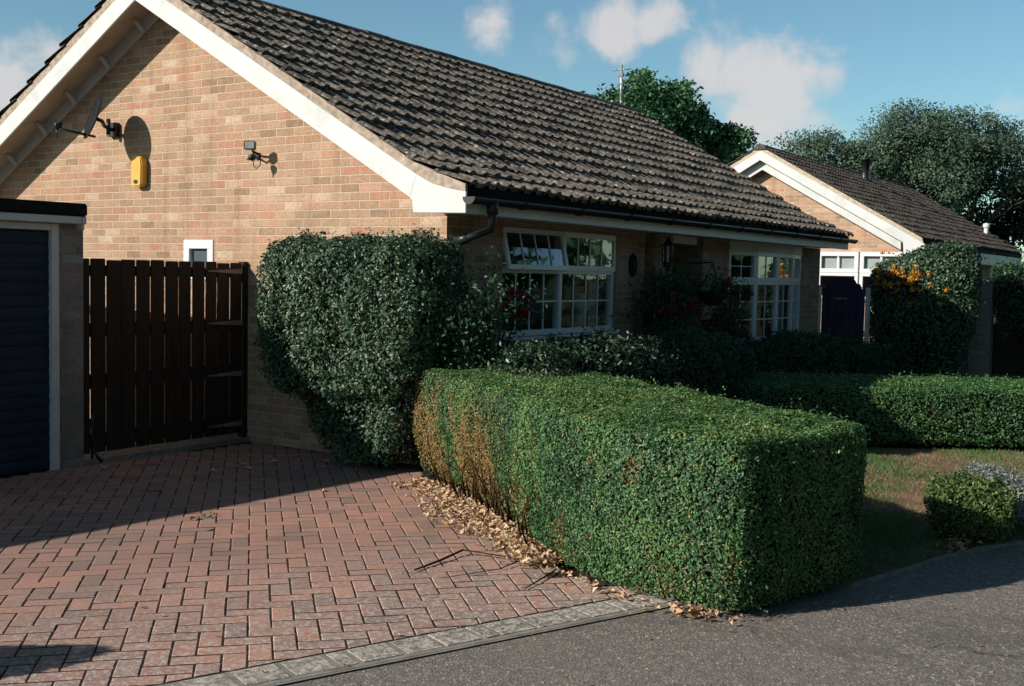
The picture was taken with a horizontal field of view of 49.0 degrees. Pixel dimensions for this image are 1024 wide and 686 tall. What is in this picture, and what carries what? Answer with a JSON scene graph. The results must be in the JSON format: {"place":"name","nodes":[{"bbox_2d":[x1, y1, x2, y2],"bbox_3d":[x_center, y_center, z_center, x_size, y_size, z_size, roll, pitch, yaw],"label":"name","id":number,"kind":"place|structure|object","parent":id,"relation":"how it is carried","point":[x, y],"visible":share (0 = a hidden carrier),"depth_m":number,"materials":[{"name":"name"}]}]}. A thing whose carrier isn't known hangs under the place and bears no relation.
{"place":"outdoors","nodes":[
{"label":"outdoors","id":0,"kind":"place"},
{"bbox_2d":[0,198,86,475],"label":"garage","id":1,"kind":"structure","parent":0,"point":[41,352],"depth_m":8.84,"materials":[{"name":"grey brick"}]},
{"bbox_2d":[0,228,49,475],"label":"roller door","id":2,"kind":"structure","parent":1,"relation":"in","point":[24,253],"depth_m":8.74,"materials":[{"name":"blue metal"}]},
{"bbox_2d":[84,421,225,457],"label":"side path","id":3,"kind":"structure","parent":0,"point":[135,448],"depth_m":10.24,"materials":[{"name":"concrete"}]},
{"bbox_2d":[0,473,579,684],"bbox_3d":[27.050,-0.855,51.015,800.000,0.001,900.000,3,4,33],"label":"ground","id":4,"kind":"structure","parent":0,"point":[213,674],"depth_m":5.62,"materials":[{"name":"brown soil"}]},
{"bbox_2d":[0,0,857,465],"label":"bungalow","id":5,"kind":"object","parent":4,"relation":"on","point":[572,200],"visible":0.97,"depth_m":11.19,"materials":[{"name":"tile"}]},
{"bbox_2d":[54,96,118,138],"bbox_3d":[-4.181,-2.248,11.230,0.423,0.443,0.639,3,4,33],"label":"satellite dish","id":6,"kind":"object","parent":5,"relation":"attached to","point":[112,129],"visible":1,"depth_m":11.25,"materials":[{"name":"grey metal"}]},
{"bbox_2d":[131,156,146,186],"bbox_3d":[-3.776,-1.728,11.319,0.221,0.310,0.088,3,4,33],"label":"alarm box","id":7,"kind":"object","parent":5,"relation":"attached to","point":[138,171],"visible":1,"depth_m":11.27,"materials":[{"name":"yellow plastic"}]},
{"bbox_2d":[183,240,213,278],"bbox_3d":[-3.039,-0.811,10.950,0.425,0.385,0.060,3,4,33],"label":"window","id":8,"kind":"structure","parent":5,"relation":"in","point":[194,250],"depth_m":10.95,"materials":[{"name":"white plastic"}]},
{"bbox_2d":[244,141,260,168],"bbox_3d":[-2.351,-1.719,10.311,0.135,0.251,0.242,2,4,15],"label":"flood light","id":9,"kind":"object","parent":5,"relation":"attached to","point":[250,145],"visible":1,"depth_m":10.21,"materials":[{"name":"black plastic"}]},
{"bbox_2d":[501,226,617,341],"bbox_3d":[0.473,-0.570,10.885,0.135,1.028,2.154,3,4,33],"label":"window","id":10,"kind":"structure","parent":5,"relation":"in","point":[557,301],"depth_m":10.90,"materials":[{"name":"white plastic"}]},
{"bbox_2d":[611,65,631,103],"bbox_3d":[1.766,-4.281,18.744,0.340,0.750,0.401,3,4,33],"label":"television aerial","id":11,"kind":"object","parent":5,"relation":"on","point":[621,74],"visible":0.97,"depth_m":18.82,"materials":[{"name":"metal"}]},
{"bbox_2d":[629,254,636,276],"bbox_3d":[1.300,-0.833,12.024,0.028,0.250,0.170,3,4,33],"label":"house plaque","id":12,"kind":"object","parent":5,"relation":"attached to","point":[632,262],"visible":1,"depth_m":12.00,"materials":[{"name":"black metal"}]},
{"bbox_2d":[653,237,674,286],"bbox_3d":[1.683,-0.892,12.391,0.220,0.560,0.143,3,4,33],"label":"wall lantern","id":13,"kind":"object","parent":5,"relation":"attached to","point":[668,242],"depth_m":12.34,"materials":[{"name":"black metal"}]},
{"bbox_2d":[692,292,752,344],"bbox_3d":[2.535,-0.204,13.351,0.674,0.812,1.282,3,4,33],"label":"hanging basket","id":14,"kind":"object","parent":5,"relation":"hanging from","point":[724,321],"visible":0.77,"depth_m":13.08,"materials":[{"name":"plastic"}]},
{"bbox_2d":[688,261,759,327],"bbox_3d":[2.518,-0.550,13.244,0.728,0.830,1.414,3,4,33],"label":"hanging basket","id":15,"kind":"object","parent":5,"relation":"hanging from","point":[713,297],"visible":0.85,"depth_m":13.00,"materials":[{"name":"green plastic"}]},
{"bbox_2d":[727,281,755,341],"bbox_3d":[2.943,-0.407,14.532,0.060,0.780,0.671,4,5,43],"label":"bow window","id":16,"kind":"structure","parent":5,"relation":"in","point":[751,319],"depth_m":14.73,"materials":[{"name":"white plastic"}]},
{"bbox_2d":[754,282,777,340],"bbox_3d":[3.378,-0.430,15.044,0.060,0.780,0.664,4,4,38],"label":"bow window","id":17,"kind":"structure","parent":5,"relation":"in","point":[774,284],"depth_m":15.24,"materials":[{"name":"white plastic"}]},
{"bbox_2d":[776,282,792,331],"bbox_3d":[3.760,-0.456,15.602,0.060,0.780,0.683,3,4,31],"label":"bow window","id":18,"kind":"structure","parent":5,"relation":"in","point":[790,284],"depth_m":15.84,"materials":[{"name":"white plastic"}]},
{"bbox_2d":[791,282,799,333],"bbox_3d":[4.068,-0.487,16.208,0.149,0.780,0.676,3,4,30],"label":"bow window","id":19,"kind":"structure","parent":5,"relation":"in","point":[796,285],"depth_m":16.36,"materials":[{"name":"white plastic"}]},
{"bbox_2d":[578,66,759,164],"bbox_3d":[4.339,-5.233,39.973,8.993,9.033,4.264,2,4,7],"label":"oak tree","id":20,"kind":"object","parent":4,"relation":"on","point":[691,121],"visible":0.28,"depth_m":39.19,"materials":[{"name":"green plant"}]},
{"bbox_2d":[765,124,900,221],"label":"broadleaf tree","id":21,"kind":"object","parent":4,"relation":"on","point":[816,147],"visible":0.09,"depth_m":54.19,"materials":[{"name":"green plant"}]},
{"bbox_2d":[726,144,1023,348],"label":"bungalow","id":22,"kind":"object","parent":4,"relation":"on","point":[862,209],"visible":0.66,"depth_m":23.87,"materials":[{"name":"tile"}]},
{"bbox_2d":[819,272,858,284],"bbox_3d":[6.833,-1.202,23.588,0.860,0.555,0.060,3,4,33],"label":"door frame","id":23,"kind":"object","parent":22,"relation":"in","point":[856,278],"depth_m":23.54,"materials":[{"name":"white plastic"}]},
{"bbox_2d":[861,157,870,180],"bbox_3d":[9.094,-4.346,28.832,0.556,0.840,0.500,3,4,33],"label":"roof flue","id":24,"kind":"object","parent":22,"relation":"on","point":[865,165],"visible":0.59,"depth_m":28.75,"materials":[{"name":"black plastic"}]},
{"bbox_2d":[859,273,876,289],"bbox_3d":[7.575,-1.157,23.098,0.860,0.555,0.060,3,4,33],"label":"window","id":25,"kind":"structure","parent":22,"relation":"in","point":[861,275],"depth_m":23.27,"materials":[{"name":"white plastic"}]},
{"bbox_2d":[983,223,989,233],"bbox_3d":[13.676,-3.001,31.508,1.098,0.709,0.174,0,4,-17],"label":"soil vent pipe","id":26,"kind":"object","parent":22,"relation":"attached to","point":[986,226],"visible":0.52,"depth_m":31.31,"materials":[{"name":"white paint"}]},
{"bbox_2d":[823,97,1023,228],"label":"broadleaf tree","id":27,"kind":"object","parent":4,"relation":"on","point":[954,167],"visible":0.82,"depth_m":53.66,"materials":[{"name":"green plant"}]},
{"bbox_2d":[967,278,997,378],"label":"brick pier","id":28,"kind":"structure","parent":4,"relation":"on","point":[980,356],"depth_m":18.75,"materials":[{"name":"brick"}]},
{"bbox_2d":[943,173,1023,274],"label":"broadleaf tree","id":29,"kind":"object","parent":4,"relation":"on","point":[1011,224],"visible":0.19,"depth_m":57.11,"materials":[{"name":"green plant"}]},
{"bbox_2d":[0,442,649,685],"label":"driveway","id":30,"kind":"structure","parent":0,"point":[95,573],"depth_m":6.14,"materials":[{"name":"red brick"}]},
{"bbox_2d":[84,436,248,465],"bbox_3d":[-3.038,0.954,9.943,0.135,0.065,1.780,3,4,33],"label":"gate threshold","id":31,"kind":"object","parent":30,"relation":"on","point":[108,458],"visible":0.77,"depth_m":9.86,"materials":[{"name":"concrete"}]},
{"bbox_2d":[83,258,247,462],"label":"timber gate","id":32,"kind":"structure","parent":31,"relation":"on","point":[112,377],"depth_m":9.81,"materials":[{"name":"wood"}]},
{"bbox_2d":[198,511,216,518],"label":"weed","id":33,"kind":"object","parent":30,"relation":"on","point":[208,516],"visible":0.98,"depth_m":7.36,"materials":[{"name":"green plant"}]},
{"bbox_2d":[249,223,477,468],"bbox_3d":[-1.240,0.026,9.313,1.978,2.018,1.126,3,4,33],"label":"corner evergreen","id":34,"kind":"object","parent":30,"relation":"on","point":[352,355],"visible":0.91,"depth_m":8.99,"materials":[{"name":"green plant"}]},
{"bbox_2d":[414,549,558,588],"bbox_3d":[-0.125,1.236,6.150,0.691,0.030,0.564,3,4,33],"label":"fallen twig","id":35,"kind":"object","parent":30,"relation":"on","point":[442,559],"visible":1,"depth_m":6.26,"materials":[{"name":"brown wood"}]},
{"bbox_2d":[384,477,671,609],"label":"leaf litter","id":36,"kind":"object","parent":30,"relation":"on","point":[492,522],"visible":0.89,"depth_m":7.16,"materials":[{"name":"brown plant"}]},
{"bbox_2d":[89,474,1005,685],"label":"leaf litter","id":37,"kind":"object","parent":30,"relation":"on","point":[263,670],"visible":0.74,"depth_m":5.25,"materials":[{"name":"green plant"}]},
{"bbox_2d":[157,594,693,685],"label":"edge bedding","id":38,"kind":"object","parent":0,"point":[239,682],"depth_m":4.91,"materials":[{"name":"concrete"}]},
{"bbox_2d":[161,592,681,685],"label":"road edge setts","id":39,"kind":"structure","parent":38,"relation":"on","point":[297,667],"depth_m":4.95,"materials":[{"name":"grey stone"}]},
{"bbox_2d":[0,0,1023,272],"label":"sky","id":40,"kind":"structure","parent":0,"point":[773,67],"materials":[{"name":"blue"}]},
{"bbox_2d":[280,544,1023,685],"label":"road","id":41,"kind":"structure","parent":0,"point":[915,630],"depth_m":5.04,"materials":[{"name":"grey asphalt"}]},
{"bbox_2d":[258,601,692,685],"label":"road edge kerb","id":42,"kind":"structure","parent":41,"relation":"on","point":[460,646],"depth_m":4.91,"materials":[{"name":"concrete"}]},
{"bbox_2d":[643,535,981,630],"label":"leaf litter","id":43,"kind":"object","parent":41,"relation":"on","point":[677,609],"visible":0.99,"depth_m":5.50,"materials":[{"name":"brown plant"}]},
{"bbox_2d":[455,343,1023,598],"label":"garden soil","id":44,"kind":"structure","parent":0,"point":[963,369],"depth_m":11.40,"materials":[{"name":"brown soil"}]},
{"bbox_2d":[412,244,547,369],"bbox_3d":[-0.227,0.195,8.979,0.908,1.991,1.299,3,4,33],"label":"rose bush","id":45,"kind":"object","parent":44,"relation":"on","point":[486,342],"visible":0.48,"depth_m":8.90,"materials":[{"name":"green plant"}]},
{"bbox_2d":[487,325,685,387],"bbox_3d":[0.643,0.466,9.426,1.199,1.233,2.832,3,4,33],"label":"border shrub","id":46,"kind":"object","parent":44,"relation":"on","point":[613,357],"visible":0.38,"depth_m":9.12,"materials":[{"name":"green plant"}]},
{"bbox_2d":[411,363,871,614],"bbox_3d":[0.567,0.712,7.277,1.585,0.987,4.073,0,4,-24],"label":"clipped hedge","id":47,"kind":"object","parent":44,"relation":"on","point":[713,501],"visible":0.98,"depth_m":5.83,"materials":[{"name":"green plant"}]},
{"bbox_2d":[610,252,712,338],"bbox_3d":[1.756,-0.034,12.414,0.694,1.960,2.138,3,4,33],"label":"climbing rose","id":48,"kind":"object","parent":44,"relation":"on","point":[670,296],"visible":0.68,"depth_m":12.19,"materials":[{"name":"green plant"}]},
{"bbox_2d":[624,322,758,398],"bbox_3d":[1.660,0.389,11.171,1.131,1.186,2.529,3,4,33],"label":"border shrub","id":49,"kind":"object","parent":44,"relation":"on","point":[713,368],"visible":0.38,"depth_m":10.93,"materials":[{"name":"green plant"}]},
{"bbox_2d":[727,324,851,376],"bbox_3d":[3.428,0.318,14.012,1.169,1.076,3.564,3,4,33],"label":"border shrub","id":50,"kind":"object","parent":44,"relation":"on","point":[784,349],"visible":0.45,"depth_m":13.52,"materials":[{"name":"green plant"}]},
{"bbox_2d":[817,277,872,343],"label":"garden gate","id":51,"kind":"structure","parent":44,"relation":"on","point":[845,301],"depth_m":18.10,"materials":[{"name":"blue wood"}]},
{"bbox_2d":[817,329,890,377],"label":"border shrub","id":52,"kind":"object","parent":44,"relation":"on","point":[859,352],"visible":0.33,"depth_m":15.81,"materials":[{"name":"green plant"}]},
{"bbox_2d":[729,367,1023,447],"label":"clipped hedge","id":53,"kind":"object","parent":44,"relation":"on","point":[933,410],"visible":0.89,"depth_m":11.06,"materials":[{"name":"green plant"}]},
{"bbox_2d":[865,236,988,376],"bbox_3d":[6.672,-0.552,18.312,1.999,2.380,1.228,3,4,33],"label":"berry bush","id":54,"kind":"object","parent":44,"relation":"on","point":[923,306],"visible":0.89,"depth_m":17.93,"materials":[{"name":"green plant"}]},
{"bbox_2d":[847,540,1023,587],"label":"lawn kerb","id":55,"kind":"structure","parent":44,"relation":"on","point":[893,573],"depth_m":6.54,"materials":[{"name":"concrete"}]},
{"bbox_2d":[984,253,1023,344],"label":"leafy shrub","id":56,"kind":"object","parent":44,"relation":"on","point":[1008,296],"visible":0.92,"depth_m":18.64,"materials":[{"name":"green plant"}]},
{"bbox_2d":[991,307,1023,375],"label":"board fence","id":57,"kind":"object","parent":44,"relation":"on","point":[1010,354],"visible":0.3,"depth_m":19.57,"materials":[{"name":"brown wood"}]},
{"bbox_2d":[791,446,1023,595],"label":"lawn","id":58,"kind":"structure","parent":0,"point":[945,466],"depth_m":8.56,"materials":[{"name":"green plant"}]},
{"bbox_2d":[921,466,1023,543],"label":"round bush","id":59,"kind":"object","parent":58,"relation":"on","point":[970,506],"visible":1,"depth_m":7.12,"materials":[{"name":"green plant"}]},
{"bbox_2d":[941,457,1023,524],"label":"silver plant","id":60,"kind":"object","parent":58,"relation":"on","point":[1012,478],"visible":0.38,"depth_m":7.61,"materials":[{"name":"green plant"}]}
]}

